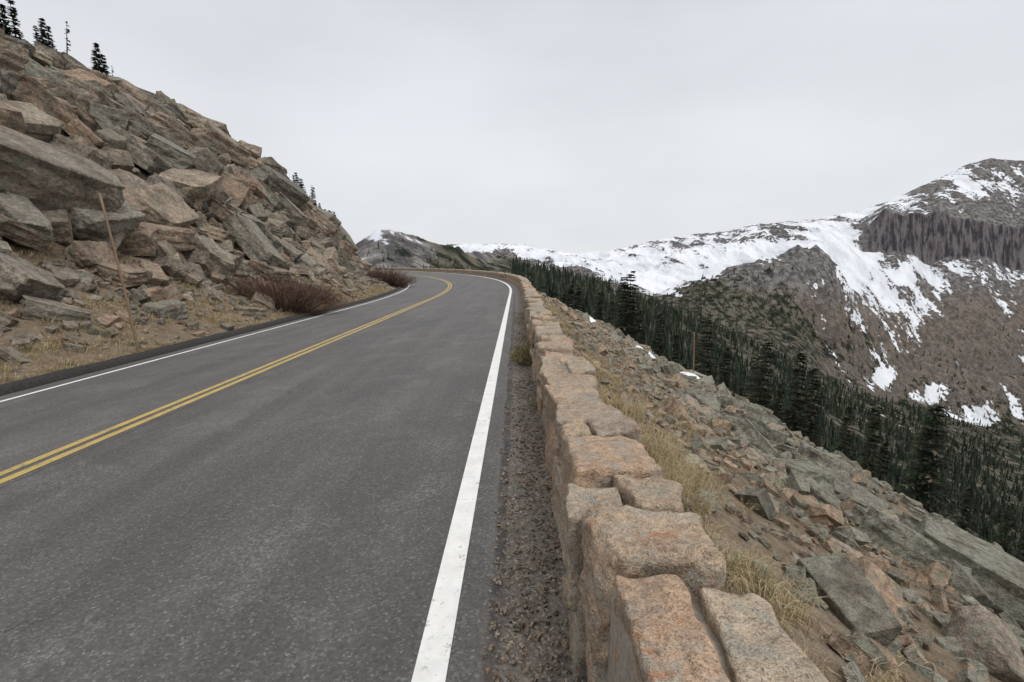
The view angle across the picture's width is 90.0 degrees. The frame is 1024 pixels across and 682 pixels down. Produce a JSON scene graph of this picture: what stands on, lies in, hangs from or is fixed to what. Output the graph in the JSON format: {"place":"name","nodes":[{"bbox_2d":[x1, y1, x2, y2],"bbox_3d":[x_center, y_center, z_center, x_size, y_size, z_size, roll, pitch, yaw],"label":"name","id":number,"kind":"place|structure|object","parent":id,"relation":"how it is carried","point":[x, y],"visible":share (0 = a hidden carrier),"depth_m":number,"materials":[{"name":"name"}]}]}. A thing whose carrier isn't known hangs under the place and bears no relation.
{"place":"outdoors","nodes":[
{"label":"outdoors","id":0,"kind":"place"},
{"bbox_2d":[0,270,586,681],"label":"road","id":1,"kind":"structure","parent":0,"point":[289,521],"depth_m":3.24,"materials":[{"name":"grey asphalt"}]},
{"bbox_2d":[0,286,402,395],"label":"asphalt curb","id":2,"kind":"structure","parent":1,"relation":"on","point":[30,382],"depth_m":11.47,"materials":[{"name":"black asphalt"}]},
{"bbox_2d":[0,270,511,681],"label":"road markings","id":3,"kind":"object","parent":1,"relation":"on","point":[432,662],"visible":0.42,"depth_m":3.07,"materials":[{"name":"white paint"}]},
{"bbox_2d":[0,131,1023,681],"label":"ground","id":4,"kind":"structure","parent":0,"point":[950,669],"depth_m":5.61,"materials":[{"name":"soil"}]},
{"bbox_2d":[98,193,139,352],"bbox_3d":[-9.038,-1.425,11.837,0.482,3.860,0.068,-3,9,-19],"label":"wooden snow stake","id":5,"kind":"object","parent":4,"relation":"on","point":[121,279],"visible":0.93,"depth_m":11.81,"materials":[{"name":"brown wood"}]},
{"bbox_2d":[0,28,375,304],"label":"boulder slope","id":6,"kind":"structure","parent":4,"relation":"on","point":[266,215],"depth_m":21.09,"materials":[{"name":"stone"}]},
{"bbox_2d":[0,4,18,37],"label":"pine tree","id":7,"kind":"object","parent":6,"relation":"on","point":[5,23],"visible":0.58,"depth_m":27.87,"materials":[{"name":"green plant"}]},
{"bbox_2d":[6,0,24,39],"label":"pine tree","id":8,"kind":"object","parent":6,"relation":"on","point":[13,10],"visible":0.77,"depth_m":28.31,"materials":[{"name":"green plant"}]},
{"bbox_2d":[32,26,42,44],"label":"pine tree","id":9,"kind":"object","parent":6,"relation":"on","point":[36,36],"visible":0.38,"depth_m":29.23,"materials":[{"name":"green plant"}]},
{"bbox_2d":[35,17,50,46],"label":"pine tree","id":10,"kind":"object","parent":6,"relation":"on","point":[42,31],"visible":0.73,"depth_m":29.55,"materials":[{"name":"green plant"}]},
{"bbox_2d":[45,26,56,50],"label":"pine tree","id":11,"kind":"object","parent":6,"relation":"on","point":[52,46],"visible":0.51,"depth_m":30.03,"materials":[{"name":"green plant"}]},
{"bbox_2d":[64,21,70,53],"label":"pine tree","id":12,"kind":"object","parent":6,"relation":"on","point":[66,38],"visible":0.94,"depth_m":31.91,"materials":[{"name":"green plant"}]},
{"bbox_2d":[88,50,102,72],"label":"pine tree","id":13,"kind":"object","parent":6,"relation":"on","point":[95,66],"visible":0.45,"depth_m":33.62,"materials":[{"name":"green plant"}]},
{"bbox_2d":[90,43,108,73],"bbox_3d":[-28.128,-18.688,34.986,1.310,3.230,1.205,-1,9,-8],"label":"pine tree","id":14,"kind":"object","parent":6,"relation":"on","point":[96,46],"visible":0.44,"depth_m":34.98,"materials":[{"name":"green plant"}]},
{"bbox_2d":[100,54,110,75],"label":"pine tree","id":15,"kind":"object","parent":6,"relation":"on","point":[103,64],"visible":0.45,"depth_m":35.26,"materials":[{"name":"green plant"}]},
{"bbox_2d":[294,173,299,184],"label":"pine tree","id":16,"kind":"object","parent":6,"relation":"on","point":[296,180],"visible":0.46,"depth_m":65.36,"materials":[{"name":"green plant"}]},
{"bbox_2d":[298,178,307,194],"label":"pine tree","id":17,"kind":"object","parent":6,"relation":"on","point":[301,184],"visible":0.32,"depth_m":65.87,"materials":[{"name":"green plant"}]},
{"bbox_2d":[0,256,388,372],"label":"scattered rocks","id":18,"kind":"object","parent":4,"relation":"on","point":[61,311],"visible":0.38,"depth_m":14.26,"materials":[{"name":"grey stone"}]},
{"bbox_2d":[0,213,396,384],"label":"dry grass","id":19,"kind":"structure","parent":4,"relation":"on","point":[54,343],"depth_m":13.52,"materials":[{"name":"brown plant"}]},
{"bbox_2d":[211,270,356,315],"bbox_3d":[-9.513,-1.977,21.208,6.305,2.105,3.844,0,9,1],"label":"dormant shrub","id":20,"kind":"object","parent":4,"relation":"on","point":[283,297],"visible":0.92,"depth_m":20.91,"materials":[{"name":"brown plant"}]},
{"bbox_2d":[291,278,344,303],"bbox_3d":[-9.701,-2.419,25.023,3.145,1.342,3.101,0,9,1],"label":"dormant shrub","id":21,"kind":"object","parent":4,"relation":"on","point":[313,287],"visible":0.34,"depth_m":25.13,"materials":[{"name":"brown plant"}]},
{"bbox_2d":[364,265,418,287],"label":"dormant shrub","id":22,"kind":"object","parent":4,"relation":"on","point":[390,279],"visible":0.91,"depth_m":44.71,"materials":[{"name":"brown plant"}]},
{"bbox_2d":[382,268,731,681],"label":"mortar","id":23,"kind":"object","parent":4,"relation":"on","point":[624,670],"visible":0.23,"depth_m":1.33,"materials":[{"name":"concrete"}]},
{"bbox_2d":[560,295,566,305],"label":"pine tree","id":24,"kind":"object","parent":4,"relation":"on","point":[562,298],"visible":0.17,"depth_m":74.89,"materials":[{"name":"green plant"}]},
{"bbox_2d":[565,285,575,306],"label":"pine tree","id":25,"kind":"object","parent":4,"relation":"on","point":[570,292],"visible":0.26,"depth_m":78.07,"materials":[{"name":"green plant"}]},
{"bbox_2d":[570,287,582,310],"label":"pine tree","id":26,"kind":"object","parent":4,"relation":"on","point":[576,294],"visible":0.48,"depth_m":70.28,"materials":[{"name":"green plant"}]},
{"bbox_2d":[592,295,602,316],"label":"pine tree","id":27,"kind":"object","parent":4,"relation":"on","point":[595,315],"visible":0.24,"depth_m":73.84,"materials":[{"name":"green plant"}]},
{"bbox_2d":[592,292,605,320],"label":"pine tree","id":28,"kind":"object","parent":4,"relation":"on","point":[597,317],"visible":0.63,"depth_m":57.80,"materials":[{"name":"green plant"}]},
{"bbox_2d":[371,267,828,681],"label":"stone wall","id":29,"kind":"structure","parent":4,"relation":"on","point":[650,553],"depth_m":1.55,"materials":[{"name":"stone"}]},
{"bbox_2d":[605,299,616,324],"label":"pine tree","id":30,"kind":"object","parent":4,"relation":"on","point":[609,317],"visible":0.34,"depth_m":68.22,"materials":[{"name":"green plant"}]},
{"bbox_2d":[609,277,642,341],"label":"pine tree","id":31,"kind":"object","parent":4,"relation":"on","point":[623,317],"visible":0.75,"depth_m":52.17,"materials":[{"name":"green plant"}]},
{"bbox_2d":[610,271,648,338],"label":"pine tree","id":32,"kind":"object","parent":4,"relation":"on","point":[634,302],"visible":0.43,"depth_m":54.40,"materials":[{"name":"green plant"}]},
{"bbox_2d":[629,304,636,337],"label":"pine tree","id":33,"kind":"object","parent":4,"relation":"on","point":[631,322],"visible":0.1,"depth_m":61.59,"materials":[{"name":"green plant"}]},
{"bbox_2d":[634,310,645,344],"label":"pine tree","id":34,"kind":"object","parent":4,"relation":"on","point":[638,322],"visible":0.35,"depth_m":60.53,"materials":[{"name":"green plant"}]},
{"bbox_2d":[639,329,645,344],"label":"pine tree","id":35,"kind":"object","parent":4,"relation":"on","point":[643,337],"visible":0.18,"depth_m":65.63,"materials":[{"name":"green plant"}]},
{"bbox_2d":[649,313,669,357],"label":"pine tree","id":36,"kind":"object","parent":4,"relation":"on","point":[659,339],"visible":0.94,"depth_m":45.28,"materials":[{"name":"green plant"}]},
{"bbox_2d":[669,334,681,364],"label":"pine tree","id":37,"kind":"object","parent":4,"relation":"on","point":[673,344],"visible":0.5,"depth_m":61.07,"materials":[{"name":"green plant"}]},
{"bbox_2d":[680,372,699,378],"bbox_3d":[10.298,2.285,29.361,1.447,0.989,3.484,0,9,1],"label":"snow patch","id":38,"kind":"object","parent":4,"relation":"on","point":[689,374],"visible":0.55,"depth_m":29.04,"materials":[{"name":"white snow"}]},
{"bbox_2d":[693,332,694,372],"bbox_3d":[12.579,1.008,35.444,0.183,3.319,0.104,0,9,1],"label":"wooden snow stake","id":39,"kind":"object","parent":4,"relation":"on","point":[693,351],"visible":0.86,"depth_m":35.38,"materials":[{"name":"brown wood"}]},
{"bbox_2d":[690,351,700,370],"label":"pine tree","id":40,"kind":"object","parent":4,"relation":"on","point":[695,358],"visible":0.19,"depth_m":58.93,"materials":[{"name":"green plant"}]},
{"bbox_2d":[688,317,725,383],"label":"pine tree","id":41,"kind":"object","parent":4,"relation":"on","point":[703,362],"visible":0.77,"depth_m":41.60,"materials":[{"name":"green plant"}]},
{"bbox_2d":[539,293,906,681],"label":"dry grass","id":42,"kind":"structure","parent":4,"relation":"on","point":[669,458],"depth_m":3.76,"materials":[{"name":"beige plant"}]},
{"bbox_2d":[715,347,735,395],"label":"pine tree","id":43,"kind":"object","parent":4,"relation":"on","point":[725,363],"visible":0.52,"depth_m":57.16,"materials":[{"name":"green plant"}]},
{"bbox_2d":[742,383,749,397],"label":"pine tree","id":44,"kind":"object","parent":4,"relation":"on","point":[745,396],"visible":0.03,"depth_m":67.28,"materials":[{"name":"green plant"}]},
{"bbox_2d":[739,353,775,405],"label":"pine tree","id":45,"kind":"object","parent":4,"relation":"on","point":[754,365],"visible":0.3,"depth_m":44.23,"materials":[{"name":"green plant"}]},
{"bbox_2d":[743,338,782,416],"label":"pine tree","id":46,"kind":"object","parent":4,"relation":"on","point":[760,400],"visible":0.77,"depth_m":40.43,"materials":[{"name":"green plant"}]},
{"bbox_2d":[763,387,772,409],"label":"pine tree","id":47,"kind":"object","parent":4,"relation":"on","point":[767,397],"visible":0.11,"depth_m":57.66,"materials":[{"name":"green plant"}]},
{"bbox_2d":[771,382,784,421],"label":"pine tree","id":48,"kind":"object","parent":4,"relation":"on","point":[779,390],"visible":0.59,"depth_m":43.58,"materials":[{"name":"green plant"}]},
{"bbox_2d":[537,291,1023,681],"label":"talus rocks","id":49,"kind":"object","parent":4,"relation":"on","point":[974,583],"visible":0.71,"depth_m":5.73,"materials":[{"name":"grey stone"}]},
{"bbox_2d":[779,352,809,430],"bbox_3d":[21.061,4.484,38.039,2.676,7.364,2.581,1,9,8],"label":"pine tree","id":50,"kind":"object","parent":4,"relation":"on","point":[790,414],"visible":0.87,"depth_m":37.89,"materials":[{"name":"green plant"}]},
{"bbox_2d":[793,367,829,447],"bbox_3d":[21.508,5.162,36.859,2.412,6.548,2.328,-1,9,-5],"label":"pine tree","id":51,"kind":"object","parent":4,"relation":"on","point":[807,412],"visible":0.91,"depth_m":36.66,"materials":[{"name":"green plant"}]},
{"bbox_2d":[805,396,821,446],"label":"pine tree","id":52,"kind":"object","parent":4,"relation":"on","point":[815,417],"visible":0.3,"depth_m":52.15,"materials":[{"name":"green plant"}]},
{"bbox_2d":[835,406,855,459],"bbox_3d":[22.279,6.628,34.161,1.606,4.648,1.544,1,9,9],"label":"pine tree","id":53,"kind":"object","parent":4,"relation":"on","point":[843,450],"visible":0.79,"depth_m":34.09,"materials":[{"name":"green plant"}]},
{"bbox_2d":[835,420,855,458],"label":"pine tree","id":54,"kind":"object","parent":4,"relation":"on","point":[839,445],"visible":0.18,"depth_m":48.97,"materials":[{"name":"green plant"}]},
{"bbox_2d":[855,406,884,477],"bbox_3d":[27.062,8.405,38.540,2.312,7.175,2.396,-1,9,-4],"label":"pine tree","id":55,"kind":"object","parent":4,"relation":"on","point":[870,441],"visible":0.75,"depth_m":38.40,"materials":[{"name":"green plant"}]},
{"bbox_2d":[871,441,894,487],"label":"pine tree","id":56,"kind":"object","parent":4,"relation":"on","point":[883,450],"visible":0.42,"depth_m":50.67,"materials":[{"name":"green plant"}]},
{"bbox_2d":[897,403,965,523],"bbox_3d":[19.251,5.890,23.584,3.672,6.054,3.152,-8,12,-27],"label":"pine tree","id":57,"kind":"object","parent":4,"relation":"on","point":[924,474],"visible":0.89,"depth_m":23.47,"materials":[{"name":"green plant"}]},
{"bbox_2d":[955,487,977,534],"bbox_3d":[24.439,9.547,27.574,1.566,3.340,1.344,-2,6,-30],"label":"pine tree","id":58,"kind":"object","parent":4,"relation":"on","point":[964,510],"visible":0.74,"depth_m":27.51,"materials":[{"name":"green plant"}]},
{"bbox_2d":[993,502,1020,558],"bbox_3d":[24.207,9.585,24.966,1.214,3.616,1.256,5,10,29],"label":"pine tree","id":59,"kind":"object","parent":4,"relation":"on","point":[1006,529],"visible":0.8,"depth_m":24.87,"materials":[{"name":"green plant"}]},
{"bbox_2d":[1011,526,1023,561],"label":"pine tree","id":60,"kind":"object","parent":4,"relation":"on","point":[1021,552],"visible":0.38,"depth_m":21.95,"materials":[{"name":"green plant"}]},
{"bbox_2d":[0,0,1023,252],"label":"sky","id":61,"kind":"structure","parent":0,"point":[565,126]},
{"bbox_2d":[521,398,537,412],"bbox_3d":[0.230,0.640,5.035,0.355,0.123,0.459,-4,9,-22],"label":"weed clump","id":62,"kind":"object","parent":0,"point":[533,401],"visible":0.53,"depth_m":5.07,"materials":[{"name":"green plant"}]},
{"bbox_2d":[482,312,585,681],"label":"shoulder gravel","id":63,"kind":"structure","parent":0,"point":[537,634],"depth_m":2.46,"materials":[{"name":"grey gravel"}]},
{"bbox_2d":[506,340,533,365],"bbox_3d":[0.282,0.147,7.525,0.775,0.350,1.488,0,9,1],"label":"weed clump","id":64,"kind":"object","parent":63,"relation":"on","point":[522,354],"visible":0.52,"depth_m":7.32,"materials":[{"name":"green plant"}]},
{"bbox_2d":[355,158,1023,550],"bbox_3d":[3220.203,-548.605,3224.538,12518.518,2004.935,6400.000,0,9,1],"label":"mountain terrain","id":65,"kind":"structure","parent":0,"point":[949,246],"depth_m":2888.06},
{"bbox_2d":[367,236,1023,557],"bbox_3d":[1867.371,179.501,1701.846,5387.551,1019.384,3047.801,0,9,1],"label":"distant pine forest","id":66,"kind":"object","parent":65,"relation":"on","point":[550,282],"visible":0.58,"depth_m":699.60,"materials":[{"name":"green plant"}]}
]}

